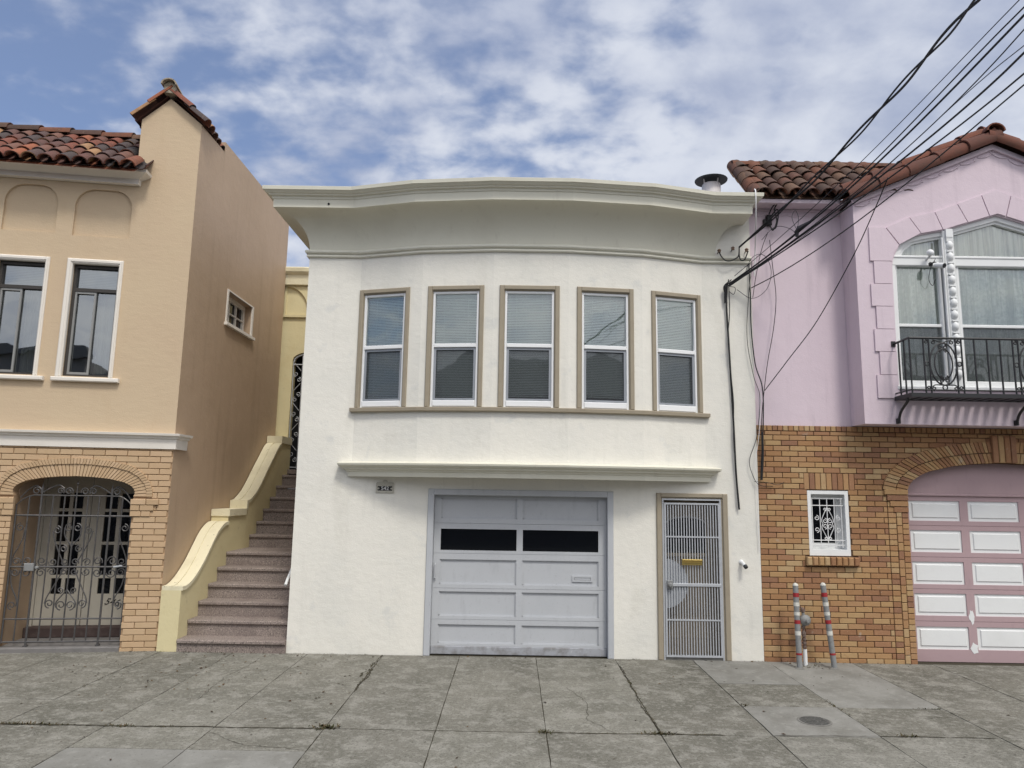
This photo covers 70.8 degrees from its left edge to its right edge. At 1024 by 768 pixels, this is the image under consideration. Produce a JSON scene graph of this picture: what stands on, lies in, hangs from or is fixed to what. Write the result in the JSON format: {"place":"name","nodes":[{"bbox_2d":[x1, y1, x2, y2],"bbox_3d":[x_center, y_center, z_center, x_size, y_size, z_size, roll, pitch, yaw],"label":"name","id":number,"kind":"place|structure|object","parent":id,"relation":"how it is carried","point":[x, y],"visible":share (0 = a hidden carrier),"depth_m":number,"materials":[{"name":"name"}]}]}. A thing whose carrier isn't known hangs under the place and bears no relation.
{"place":"outdoors","nodes":[
{"label":"outdoors","id":0,"kind":"place"},
{"bbox_2d":[0,78,288,652],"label":"tan house","id":1,"kind":"structure","parent":0,"point":[142,282],"depth_m":9.61,"materials":[{"name":"paint"}]},
{"bbox_2d":[0,254,50,380],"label":"window","id":2,"kind":"structure","parent":1,"relation":"in","point":[23,285],"depth_m":9.42,"materials":[{"name":"white paint"}]},
{"bbox_2d":[32,476,94,625],"bbox_3d":[-6.036,2.210,9.715,0.575,2.010,0.040,2,-9,-8],"label":"front door","id":3,"kind":"structure","parent":1,"relation":"in","point":[68,481],"depth_m":9.70,"materials":[{"name":"grey paint"}]},
{"bbox_2d":[50,258,123,382],"bbox_3d":[-5.526,-0.831,9.521,0.816,1.647,0.235,2,-9,-8],"label":"window","id":4,"kind":"structure","parent":1,"relation":"in","point":[96,290],"depth_m":9.52,"materials":[{"name":"white paint"}]},
{"bbox_2d":[80,477,134,624],"bbox_3d":[-5.368,2.236,9.811,0.757,2.010,0.045,2,-9,-8],"label":"front door","id":5,"kind":"structure","parent":1,"relation":"in","point":[101,539],"depth_m":9.78,"materials":[{"name":"grey paint"}]},
{"bbox_2d":[224,289,254,340],"bbox_3d":[-4.428,-1.098,11.565,0.220,0.565,1.190,1,-9,0],"label":"side window","id":6,"kind":"structure","parent":1,"relation":"in","point":[235,312],"depth_m":11.68,"materials":[{"name":"white paint"}]},
{"bbox_2d":[0,651,1023,767],"bbox_3d":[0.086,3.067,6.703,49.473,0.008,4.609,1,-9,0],"label":"sidewalk","id":7,"kind":"structure","parent":0,"point":[503,705],"depth_m":6.72,"materials":[{"name":"concrete"}]},
{"bbox_2d":[156,436,291,651],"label":"stair wall","id":8,"kind":"structure","parent":7,"relation":"on","point":[221,533],"depth_m":10.29,"materials":[{"name":"yellow paint"}]},
{"bbox_2d":[176,469,296,653],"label":"front stairs","id":9,"kind":"structure","parent":7,"relation":"on","point":[243,607],"depth_m":9.87,"materials":[{"name":"stone"}]},
{"bbox_2d":[275,267,308,474],"bbox_3d":[-3.771,-0.025,13.996,2.010,4.360,1.040,1,-9,0],"label":"entry porch","id":10,"kind":"object","parent":9,"relation":"on","point":[291,359],"visible":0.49,"depth_m":13.81,"materials":[{"name":"yellow paint"}]},
{"bbox_2d":[1,651,940,737],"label":"weeds","id":11,"kind":"object","parent":7,"relation":"on","point":[323,726],"visible":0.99,"depth_m":6.20,"materials":[{"name":"green plant"}]},
{"bbox_2d":[0,655,984,749],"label":"sidewalk cracks","id":12,"kind":"object","parent":7,"relation":"on","point":[440,730],"visible":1,"depth_m":6.18,"materials":[{"name":"grey concrete"}]},
{"bbox_2d":[262,173,763,660],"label":"cream house","id":13,"kind":"structure","parent":7,"relation":"on","point":[516,391],"depth_m":9.29,"materials":[{"name":"paint"}]},
{"bbox_2d":[354,287,409,407],"bbox_3d":[-1.688,-0.474,9.529,0.724,1.590,0.151,-1,-9,16],"label":"window","id":14,"kind":"structure","parent":13,"relation":"in","point":[362,399],"depth_m":9.55,"materials":[{"name":"white glass"}]},
{"bbox_2d":[376,480,393,492],"bbox_3d":[-1.640,1.324,9.300,0.234,0.162,0.014,1,-9,0],"label":"number plaque","id":15,"kind":"object","parent":13,"relation":"attached to","point":[385,486],"visible":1,"depth_m":9.29,"materials":[{"name":"black"}]},
{"bbox_2d":[424,285,483,406],"bbox_3d":[-0.733,-0.488,9.335,0.743,1.590,0.151,0,-9,7],"label":"window","id":16,"kind":"structure","parent":13,"relation":"in","point":[472,292],"depth_m":9.34,"materials":[{"name":"white glass"}]},
{"bbox_2d":[430,495,606,656],"bbox_3d":[0.098,2.442,9.232,2.225,1.980,0.094,1,-9,0],"label":"garage door","id":17,"kind":"structure","parent":13,"relation":"in","point":[513,575],"depth_m":9.24,"materials":[{"name":"grey paint"}]},
{"bbox_2d":[498,285,559,407],"bbox_3d":[0.219,-0.481,9.275,0.776,1.590,0.151,1,-9,0],"label":"window","id":18,"kind":"structure","parent":13,"relation":"in","point":[551,349],"depth_m":9.28,"materials":[{"name":"white glass"}]},
{"bbox_2d":[577,286,634,409],"bbox_3d":[1.198,-0.458,9.325,0.750,1.590,0.151,2,-9,-6],"label":"window","id":19,"kind":"structure","parent":13,"relation":"in","point":[583,348],"depth_m":9.33,"materials":[{"name":"white glass"}]},
{"bbox_2d":[651,290,702,412],"bbox_3d":[2.150,-0.415,9.505,0.720,1.590,0.151,3,-9,-15],"label":"window","id":20,"kind":"structure","parent":13,"relation":"in","point":[658,298],"depth_m":9.52,"materials":[{"name":"white"}]},
{"bbox_2d":[663,498,719,653],"bbox_3d":[2.292,2.480,9.356,0.760,1.960,0.070,1,-9,0],"label":"front door","id":21,"kind":"structure","parent":13,"relation":"in","point":[665,501],"depth_m":9.36,"materials":[{"name":"grey metal"}]},
{"bbox_2d":[723,279,735,302],"bbox_3d":[2.906,-1.237,9.646,0.158,0.322,0.090,1,-9,0],"label":"cable bundle","id":22,"kind":"object","parent":13,"relation":"attached to","point":[725,286],"visible":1,"depth_m":9.63,"materials":[{"name":"black rubber"}]},
{"bbox_2d":[729,52,1023,286],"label":"overhead wire","id":23,"kind":"object","parent":22,"relation":"attached to","point":[969,103],"visible":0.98,"depth_m":7.66,"materials":[{"name":"black"}]},
{"bbox_2d":[729,73,1023,285],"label":"overhead wire","id":24,"kind":"object","parent":22,"relation":"attached to","point":[1001,92],"visible":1,"depth_m":7.77,"materials":[{"name":"black"}]},
{"bbox_2d":[730,14,1023,282],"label":"overhead wire","id":25,"kind":"object","parent":22,"relation":"attached to","point":[948,93],"visible":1,"depth_m":7.70,"materials":[{"name":"black"}]},
{"bbox_2d":[794,221,808,236],"bbox_3d":[3.649,-1.953,9.066,0.060,0.171,0.200,9,-12,-42],"label":"cable clamp","id":26,"kind":"object","parent":25,"relation":"attached to","point":[799,227],"visible":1,"depth_m":9.07,"materials":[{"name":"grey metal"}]},
{"bbox_2d":[773,7,1023,250],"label":"overhead wire","id":27,"kind":"object","parent":26,"relation":"attached to","point":[1005,25],"visible":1,"depth_m":7.42,"materials":[{"name":"black"}]},
{"bbox_2d":[784,45,1023,249],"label":"overhead wire","id":28,"kind":"object","parent":26,"relation":"attached to","point":[918,137],"visible":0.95,"depth_m":7.40,"materials":[{"name":"grey"}]},
{"bbox_2d":[732,29,1023,282],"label":"overhead wire","id":29,"kind":"object","parent":22,"relation":"attached to","point":[903,150],"visible":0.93,"depth_m":7.67,"materials":[{"name":"black"}]},
{"bbox_2d":[725,290,739,509],"bbox_3d":[2.892,0.140,9.441,0.114,2.971,0.042,1,-9,0],"label":"drop cable","id":30,"kind":"object","parent":13,"relation":"attached to","point":[731,397],"visible":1,"depth_m":9.44,"materials":[{"name":"black plastic"}]},
{"bbox_2d":[728,286,738,505],"bbox_3d":[2.887,0.120,9.431,0.085,2.905,0.026,1,-9,0],"label":"drop cable","id":31,"kind":"object","parent":13,"relation":"attached to","point":[733,397],"visible":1,"depth_m":9.42,"materials":[{"name":"black plastic"}]},
{"bbox_2d":[718,248,748,261],"bbox_3d":[2.975,-1.741,9.671,0.413,0.203,0.030,1,-9,0],"label":"loop cable","id":32,"kind":"object","parent":13,"relation":"attached to","point":[736,257],"visible":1,"depth_m":9.66,"materials":[{"name":"black plastic"}]},
{"bbox_2d":[739,560,747,568],"bbox_3d":[2.928,2.279,9.096,0.060,0.110,0.138,3,-9,-13],"label":"wall pipe","id":33,"kind":"object","parent":13,"relation":"attached to","point":[743,564],"depth_m":9.08,"materials":[{"name":"white paint"}]},
{"bbox_2d":[748,265,763,479],"bbox_3d":[3.234,-0.191,9.493,0.141,2.890,0.023,0,-9,7],"label":"seam cable","id":34,"kind":"object","parent":13,"relation":"attached to","point":[755,362],"visible":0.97,"depth_m":9.52,"materials":[{"name":"black plastic"}]},
{"bbox_2d":[752,232,767,297],"bbox_3d":[3.338,-1.606,9.672,0.236,0.911,0.021,0,-9,8],"label":"loop wire","id":35,"kind":"object","parent":34,"relation":"attached to","point":[758,261],"visible":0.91,"depth_m":9.67,"materials":[{"name":"black"}]},
{"bbox_2d":[747,264,772,486],"bbox_3d":[3.235,-0.160,9.482,0.298,2.991,0.023,1,-9,-2],"label":"seam cable","id":36,"kind":"object","parent":13,"relation":"attached to","point":[757,387],"visible":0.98,"depth_m":9.44,"materials":[{"name":"black plastic"}]},
{"bbox_2d":[735,0,1018,275],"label":"overhead wire","id":37,"kind":"object","parent":13,"relation":"attached to","point":[896,126],"visible":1,"depth_m":7.67,"materials":[{"name":"grey"}]},
{"bbox_2d":[751,84,1023,287],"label":"overhead wire","id":38,"kind":"object","parent":13,"relation":"attached to","point":[1018,89],"visible":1,"depth_m":7.33,"materials":[{"name":"black"}]},
{"bbox_2d":[20,650,1009,767],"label":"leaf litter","id":39,"kind":"object","parent":7,"relation":"on","point":[384,692],"visible":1,"depth_m":7.84,"materials":[{"name":"brown plant"}]},
{"bbox_2d":[792,583,804,669],"bbox_3d":[3.463,2.932,8.747,0.119,0.990,0.182,1,-9,0],"label":"bollard","id":40,"kind":"object","parent":7,"relation":"on","point":[796,605],"visible":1,"depth_m":8.73,"materials":[{"name":"grey metal"}]},
{"bbox_2d":[799,606,810,665],"bbox_3d":[3.608,3.088,8.836,0.136,0.706,0.120,1,-9,0],"label":"standpipe","id":41,"kind":"object","parent":7,"relation":"on","point":[805,620],"visible":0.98,"depth_m":8.83,"materials":[{"name":"white metal"}]},
{"bbox_2d":[797,716,831,725],"bbox_3d":[2.777,3.089,6.609,0.303,0.010,0.303,1,-9,0],"label":"utility cover","id":42,"kind":"object","parent":7,"relation":"on","point":[814,720],"visible":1,"depth_m":6.60,"materials":[{"name":"metal"}]},
{"bbox_2d":[820,582,839,669],"bbox_3d":[3.876,2.937,8.770,0.118,1.000,0.181,7,-10,-33],"label":"bollard","id":43,"kind":"object","parent":7,"relation":"on","point":[829,631],"visible":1,"depth_m":8.75,"materials":[{"name":"grey metal"}]},
{"bbox_2d":[727,122,1023,663],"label":"pink house","id":44,"kind":"structure","parent":7,"relation":"on","point":[891,512],"depth_m":9.37,"materials":[{"name":"paint"}]},
{"bbox_2d":[752,172,756,275],"bbox_3d":[3.343,-2.422,9.973,0.060,2.010,1.350,-2,-9,17],"label":"roof cable","id":45,"kind":"object","parent":44,"relation":"on","point":[755,226],"visible":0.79,"depth_m":9.43,"materials":[{"name":"white plastic"}]},
{"bbox_2d":[738,254,770,298],"bbox_3d":[3.228,-1.438,9.608,0.465,0.624,0.041,0,-9,6],"label":"loop wire","id":46,"kind":"object","parent":44,"relation":"attached to","point":[769,282],"visible":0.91,"depth_m":9.58,"materials":[{"name":"grey"}]},
{"bbox_2d":[755,392,760,542],"bbox_3d":[3.192,1.121,9.296,0.114,2.053,0.034,0,-9,4],"label":"seam cable","id":47,"kind":"object","parent":44,"relation":"attached to","point":[755,468],"visible":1,"depth_m":9.29,"materials":[{"name":"white plastic"}]},
{"bbox_2d":[761,432,763,479],"bbox_3d":[3.235,0.930,9.316,0.060,0.621,0.024,1,-9,0],"label":"fat seam sleeve","id":48,"kind":"object","parent":44,"relation":"attached to","point":[762,465],"visible":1,"depth_m":9.30,"materials":[{"name":"black"}]},
{"bbox_2d":[761,240,775,454],"bbox_3d":[3.382,-0.355,9.503,0.277,3.221,0.033,0,-9,4],"label":"cable","id":49,"kind":"object","parent":44,"relation":"attached to","point":[768,358],"visible":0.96,"depth_m":9.50,"materials":[{"name":"black plastic"}]},
{"bbox_2d":[765,177,887,389],"bbox_3d":[3.857,-1.083,8.731,0.302,2.126,2.013,5,-9,-23],"label":"slack wire","id":50,"kind":"object","parent":49,"relation":"attached to","point":[836,286],"visible":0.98,"depth_m":8.81,"materials":[{"name":"black"}]},
{"bbox_2d":[763,204,778,230],"bbox_3d":[3.535,-2.272,9.785,0.110,0.418,0.259,7,-11,-36],"label":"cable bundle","id":51,"kind":"object","parent":44,"relation":"attached to","point":[767,217],"visible":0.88,"depth_m":9.76,"materials":[{"name":"black rubber"}]},
{"bbox_2d":[807,490,850,555],"bbox_3d":[4.066,1.798,9.333,0.525,0.820,0.194,1,-9,0],"label":"small window","id":52,"kind":"structure","parent":44,"relation":"in","point":[828,511],"depth_m":9.30,"materials":[{"name":"white paint"}]},
{"bbox_2d":[925,249,933,260],"bbox_3d":[5.419,-1.681,9.362,0.090,0.119,0.158,1,-9,0],"label":"globe lamp","id":53,"kind":"object","parent":44,"relation":"attached to","point":[929,252],"visible":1,"depth_m":9.31,"materials":[{"name":"white glass"}]},
{"bbox_2d":[928,260,945,285],"bbox_3d":[5.481,-1.463,9.283,0.099,0.346,0.248,2,-9,-10],"label":"security camera","id":54,"kind":"object","parent":44,"relation":"attached to","point":[938,265],"visible":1,"depth_m":9.26,"materials":[{"name":"white paint"}]},
{"bbox_2d":[892,216,1023,389],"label":"arched window","id":55,"kind":"structure","parent":44,"relation":"in","point":[979,292],"depth_m":9.41,"materials":[{"name":"white paint"}]},
{"bbox_2d":[907,464,1023,662],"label":"garage door","id":56,"kind":"structure","parent":44,"relation":"in","point":[964,500],"depth_m":9.31,"materials":[{"name":"pink paint"}]},
{"bbox_2d":[0,0,1023,266],"label":"sky","id":57,"kind":"structure","parent":0,"point":[302,92],"materials":[{"name":"blue"}]},
{"bbox_3d":[2.976,-1.823,9.726,0.054,0.050,0.103,1,-9,0],"label":"insulator","id":58,"kind":"object","parent":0,"visible":0},
{"bbox_2d":[739,0,980,247],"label":"overhead wire","id":59,"kind":"object","parent":58,"relation":"attached to","point":[887,102],"visible":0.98,"depth_m":7.70,"materials":[{"name":"black"}]},
{"bbox_2d":[749,0,975,239],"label":"overhead wire","id":60,"kind":"object","parent":59,"relation":"attached to","point":[913,69],"visible":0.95,"depth_m":7.44,"materials":[{"name":"black"}]}
]}

